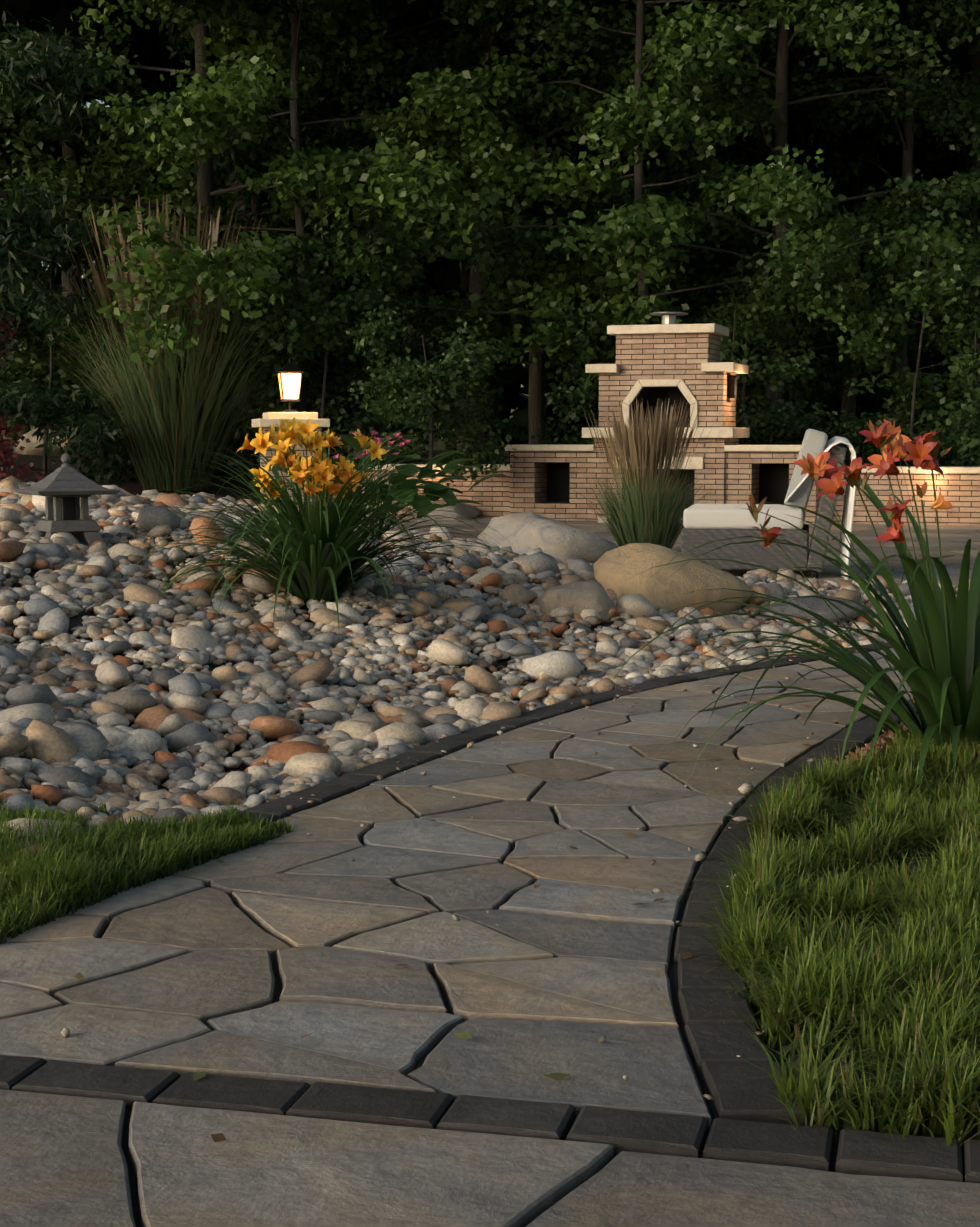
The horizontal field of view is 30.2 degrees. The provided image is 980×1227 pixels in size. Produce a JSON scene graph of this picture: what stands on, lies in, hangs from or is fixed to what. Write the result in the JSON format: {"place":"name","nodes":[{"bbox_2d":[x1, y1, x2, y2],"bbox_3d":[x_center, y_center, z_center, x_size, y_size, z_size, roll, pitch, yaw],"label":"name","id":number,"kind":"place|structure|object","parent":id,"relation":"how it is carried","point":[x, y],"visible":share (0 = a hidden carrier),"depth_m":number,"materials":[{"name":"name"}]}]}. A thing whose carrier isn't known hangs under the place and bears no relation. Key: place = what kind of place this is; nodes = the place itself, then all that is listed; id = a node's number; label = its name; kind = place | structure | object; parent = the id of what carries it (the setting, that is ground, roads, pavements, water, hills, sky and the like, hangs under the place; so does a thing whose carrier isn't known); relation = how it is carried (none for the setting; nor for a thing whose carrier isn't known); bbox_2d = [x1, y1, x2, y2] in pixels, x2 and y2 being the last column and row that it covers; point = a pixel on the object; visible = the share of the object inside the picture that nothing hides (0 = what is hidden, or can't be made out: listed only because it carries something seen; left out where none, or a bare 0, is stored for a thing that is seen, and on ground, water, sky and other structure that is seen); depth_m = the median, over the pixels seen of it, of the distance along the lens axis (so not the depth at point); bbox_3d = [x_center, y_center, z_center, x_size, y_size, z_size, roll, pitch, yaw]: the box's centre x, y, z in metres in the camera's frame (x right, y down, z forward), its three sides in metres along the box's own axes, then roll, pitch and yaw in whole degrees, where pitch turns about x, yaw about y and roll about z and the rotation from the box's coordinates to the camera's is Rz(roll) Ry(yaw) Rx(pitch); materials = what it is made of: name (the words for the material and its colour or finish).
{"place":"outdoors","nodes":[
{"label":"outdoors","id":0,"kind":"place"},
{"bbox_2d":[41,99,593,423],"label":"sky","id":1,"kind":"structure","parent":0,"point":[99,101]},
{"bbox_2d":[0,445,938,1031],"bbox_3d":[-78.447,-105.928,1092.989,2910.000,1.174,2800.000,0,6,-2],"label":"terrain","id":2,"kind":"structure","parent":0,"point":[130,487],"depth_m":27.61,"materials":[{"name":"soil"}]},
{"bbox_2d":[13,424,121,457],"bbox_3d":[-7.283,-2.886,31.241,1.604,0.743,1.520,-5,7,-41],"label":"back boulder","id":3,"kind":"object","parent":2,"relation":"on","point":[30,449],"visible":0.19,"depth_m":30.86,"materials":[{"name":"grey stone"}]},
{"bbox_2d":[0,790,294,943],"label":"lawn tuft","id":4,"kind":"object","parent":2,"relation":"on","point":[82,866],"visible":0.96,"depth_m":4.84,"materials":[{"name":"green plant"}]},
{"bbox_2d":[61,192,268,488],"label":"big reed grass plumes","id":5,"kind":"object","parent":2,"relation":"on","point":[213,230],"visible":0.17,"depth_m":26.58,"materials":[{"name":"brown plant"}]},
{"bbox_2d":[13,260,347,490],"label":"reed grass leaves","id":6,"kind":"object","parent":2,"relation":"on","point":[170,454],"visible":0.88,"depth_m":26.65,"materials":[{"name":"green plant"}]},
{"bbox_2d":[260,427,321,508],"bbox_3d":[-2.179,-1.386,19.897,0.600,1.300,0.600,-1,6,-14],"label":"lamp post","id":7,"kind":"object","parent":2,"relation":"on","point":[298,449],"depth_m":19.59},
{"bbox_2d":[252,412,329,426],"bbox_3d":[-2.179,-2.112,19.826,0.760,0.160,0.760,-1,6,-14],"label":"pillar cap","id":8,"kind":"object","parent":7,"relation":"on","point":[269,418],"visible":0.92,"depth_m":19.53,"materials":[{"name":"beige stone"}]},
{"bbox_2d":[276,358,303,411],"bbox_3d":[-2.179,-2.485,19.790,0.270,0.590,0.270,-1,6,-14],"label":"post lantern","id":9,"kind":"object","parent":8,"relation":"on","point":[289,375],"visible":0.96,"depth_m":19.70,"materials":[{"name":"white glass"}]},
{"bbox_2d":[118,417,532,641],"bbox_3d":[-0.854,-0.479,9.519,2.203,1.098,2.386,0,6,-2],"label":"yellow daylily","id":10,"kind":"object","parent":2,"relation":"on","point":[314,550],"depth_m":9.36,"materials":[{"name":"plant"}]},
{"bbox_2d":[99,706,747,1128],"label":"path joint sand","id":11,"kind":"structure","parent":2,"relation":"on","point":[443,996],"depth_m":3.93,"materials":[{"name":"black sand"}]},
{"bbox_2d":[0,646,912,1130],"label":"path flagstones","id":12,"kind":"object","parent":11,"relation":"on","point":[564,968],"visible":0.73,"depth_m":4.29,"materials":[{"name":"grey stone"}]},
{"bbox_2d":[61,641,914,1099],"bbox_3d":[0.658,0.451,7.129,2.052,0.039,7.862,2,6,18],"label":"path debris","id":13,"kind":"object","parent":12,"relation":"on","point":[743,789],"visible":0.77,"depth_m":5.87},
{"bbox_2d":[74,670,912,1141],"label":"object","id":14,"kind":"object","parent":12,"relation":"on","point":[462,1034],"visible":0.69,"depth_m":3.88,"materials":[{"name":"grey stone"}]},
{"bbox_2d":[412,501,479,519],"bbox_3d":[-0.635,-1.385,25.660,0.894,0.403,0.891,2,6,15],"label":"boulder","id":15,"kind":"object","parent":2,"relation":"on","point":[470,511],"visible":0.35,"depth_m":25.29,"materials":[{"name":"grey stone"}]},
{"bbox_2d":[0,516,903,866],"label":"river rocks","id":16,"kind":"object","parent":2,"relation":"on","point":[278,680],"visible":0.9,"depth_m":8.18,"materials":[{"name":"grey stone"}]},
{"bbox_2d":[14,453,119,545],"bbox_3d":[-2.424,-0.641,10.410,0.473,0.555,0.473,-3,6,-30],"label":"stone pagoda lantern","id":17,"kind":"object","parent":16,"relation":"on","point":[68,487],"visible":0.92,"depth_m":10.33,"materials":[{"name":"grey stone"}]},
{"bbox_2d":[0,475,970,633],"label":"rock bed pebbles","id":18,"kind":"object","parent":2,"relation":"on","point":[26,512],"visible":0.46,"depth_m":11.43,"materials":[{"name":"grey stone"}]},
{"bbox_2d":[249,430,505,539],"bbox_3d":[-0.740,-0.843,12.209,1.505,0.778,1.526,-4,7,-33],"label":"flowering shrub","id":19,"kind":"object","parent":18,"relation":"on","point":[354,443],"depth_m":12.08,"materials":[{"name":"plant"}]},
{"bbox_2d":[0,640,979,1183],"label":"path border pavers","id":20,"kind":"object","parent":2,"relation":"on","point":[746,1126],"visible":0.56,"depth_m":3.21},
{"bbox_2d":[0,0,979,487],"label":"forest","id":21,"kind":"object","parent":2,"relation":"on","point":[714,46],"depth_m":28.59,"materials":[{"name":"green plant"}]},
{"bbox_2d":[503,584,537,607],"bbox_3d":[0.176,-0.091,10.518,0.227,0.166,0.257,0,6,-2],"label":"rock","id":22,"kind":"object","parent":2,"relation":"on","point":[514,594],"visible":0.5,"depth_m":10.44,"materials":[{"name":"grey stone"}]},
{"bbox_2d":[477,512,619,563],"bbox_3d":[0.568,-0.613,16.984,1.369,0.655,1.088,0,6,-2],"label":"boulder","id":23,"kind":"object","parent":2,"relation":"on","point":[521,533],"visible":0.52,"depth_m":16.59,"materials":[{"name":"grey stone"}]},
{"bbox_2d":[537,580,614,622],"bbox_3d":[0.493,-0.013,10.357,0.464,0.354,0.335,0,6,-2],"label":"boulder","id":24,"kind":"object","parent":2,"relation":"on","point":[578,597],"visible":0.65,"depth_m":10.21,"materials":[{"name":"grey stone"}]},
{"bbox_2d":[593,543,752,613],"bbox_3d":[1.081,-0.111,11.034,0.937,0.644,0.656,-4,7,-36],"label":"tan boulder","id":25,"kind":"object","parent":2,"relation":"on","point":[615,568],"visible":0.5,"depth_m":10.78,"materials":[{"name":"beige stone"}]},
{"bbox_2d":[710,615,744,629],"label":"rock","id":26,"kind":"object","parent":2,"relation":"on","point":[725,622],"visible":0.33,"depth_m":10.47,"materials":[{"name":"beige stone"}]},
{"bbox_2d":[757,582,784,605],"bbox_3d":[1.698,-0.091,11.393,0.381,0.207,0.250,-4,7,-33],"label":"rock","id":27,"kind":"object","parent":2,"relation":"on","point":[777,590],"visible":0.15,"depth_m":11.36,"materials":[{"name":"grey stone"}]},
{"bbox_2d":[674,733,883,1118],"bbox_3d":[2.465,0.448,7.525,1.568,0.001,9.708,4,7,33],"label":"joint","id":28,"kind":"object","parent":2,"relation":"on","point":[676,989],"visible":0.15,"depth_m":3.78,"materials":[{"name":"grey"}]},
{"bbox_2d":[607,419,979,797],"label":"daylily","id":29,"kind":"object","parent":2,"relation":"on","point":[937,665],"depth_m":6.24,"materials":[{"name":"green plant"}]},
{"bbox_2d":[759,594,866,624],"bbox_3d":[1.967,0.015,11.100,0.644,0.259,0.509,0,6,-2],"label":"slate boulder","id":30,"kind":"object","parent":2,"relation":"on","point":[819,606],"visible":0.4,"depth_m":10.96,"materials":[{"name":"grey stone"}]},
{"bbox_2d":[757,781,977,1153],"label":"lawn sod","id":31,"kind":"structure","parent":2,"relation":"on","point":[836,1135],"depth_m":3.37,"materials":[{"name":"green plant"}]},
{"bbox_2d":[670,726,979,1156],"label":"lawn","id":32,"kind":"structure","parent":31,"relation":"on","point":[908,1000],"depth_m":3.90,"materials":[{"name":"green plant"}]},
{"bbox_2d":[122,1112,963,1226],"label":"joint sand","id":33,"kind":"structure","parent":0,"point":[133,1187],"depth_m":2.95,"materials":[{"name":"black sand"}]},
{"bbox_2d":[0,1089,979,1226],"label":"terrace flagstones","id":34,"kind":"object","parent":33,"relation":"on","point":[63,1162],"visible":1,"depth_m":2.83,"materials":[{"name":"grey stone"}]},
{"bbox_3d":[3.655,0.259,9.179,6.500,0.086,7.000,0,6,-2],"label":"mulch bed","id":35,"kind":"object","parent":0,"visible":0},
{"bbox_2d":[828,714,918,774],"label":"mulch chips","id":36,"kind":"object","parent":35,"relation":"on","point":[884,738],"visible":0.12,"depth_m":6.68,"materials":[{"name":"brown wood"}]},
{"label":"patio bed","id":37,"kind":"object","parent":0,"visible":0},
{"bbox_2d":[562,456,731,548],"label":"ornamental grass","id":38,"kind":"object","parent":37,"relation":"on","point":[653,524],"visible":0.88,"depth_m":17.72,"materials":[{"name":"green plant"}]},
{"bbox_2d":[583,396,715,533],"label":"reed grass plumes","id":39,"kind":"object","parent":38,"relation":"attached to","point":[655,446],"visible":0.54,"depth_m":17.75,"materials":[{"name":"brown plant"}]},
{"bbox_2d":[374,517,979,584],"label":"patio flagstones","id":40,"kind":"object","parent":37,"relation":"on","point":[954,538],"visible":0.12,"depth_m":20.10,"materials":[{"name":"grey stone"}]},
{"bbox_2d":[361,333,979,524],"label":"outdoor fireplace","id":41,"kind":"object","parent":40,"relation":"on","point":[539,482],"visible":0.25,"depth_m":24.68,"materials":[{"name":"beige brick"}]},
{"bbox_2d":[727,375,739,397],"bbox_3d":[3.293,-3.073,24.633,0.140,0.300,0.240,2,6,18],"label":"wall lantern","id":42,"kind":"object","parent":41,"relation":"attached to","point":[731,386],"visible":0.95,"depth_m":24.55,"materials":[{"name":"black metal"}]},
{"bbox_2d":[362,312,979,522],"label":"stone coping","id":43,"kind":"object","parent":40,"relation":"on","point":[668,325],"visible":0.65,"depth_m":24.48,"materials":[{"name":"beige stone"}]},
{"bbox_2d":[681,445,846,577],"bbox_3d":[2.318,-0.880,15.338,1.323,1.088,1.109,1,6,10],"label":"lounge chair","id":44,"kind":"object","parent":40,"relation":"on","point":[772,556],"visible":0.54,"depth_m":14.83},
{"bbox_2d":[683,429,827,529],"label":"chair cushions","id":45,"kind":"object","parent":44,"relation":"on","point":[712,516],"visible":0.88,"depth_m":14.82,"materials":[{"name":"white fabric"}]},
{"bbox_2d":[785,436,855,579],"bbox_3d":[2.704,-0.880,14.904,0.661,1.146,1.020,0,6,-2],"label":"handrail","id":46,"kind":"object","parent":44,"relation":"on","point":[848,510],"visible":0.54,"depth_m":14.67,"materials":[{"name":"white metal"}]}
]}

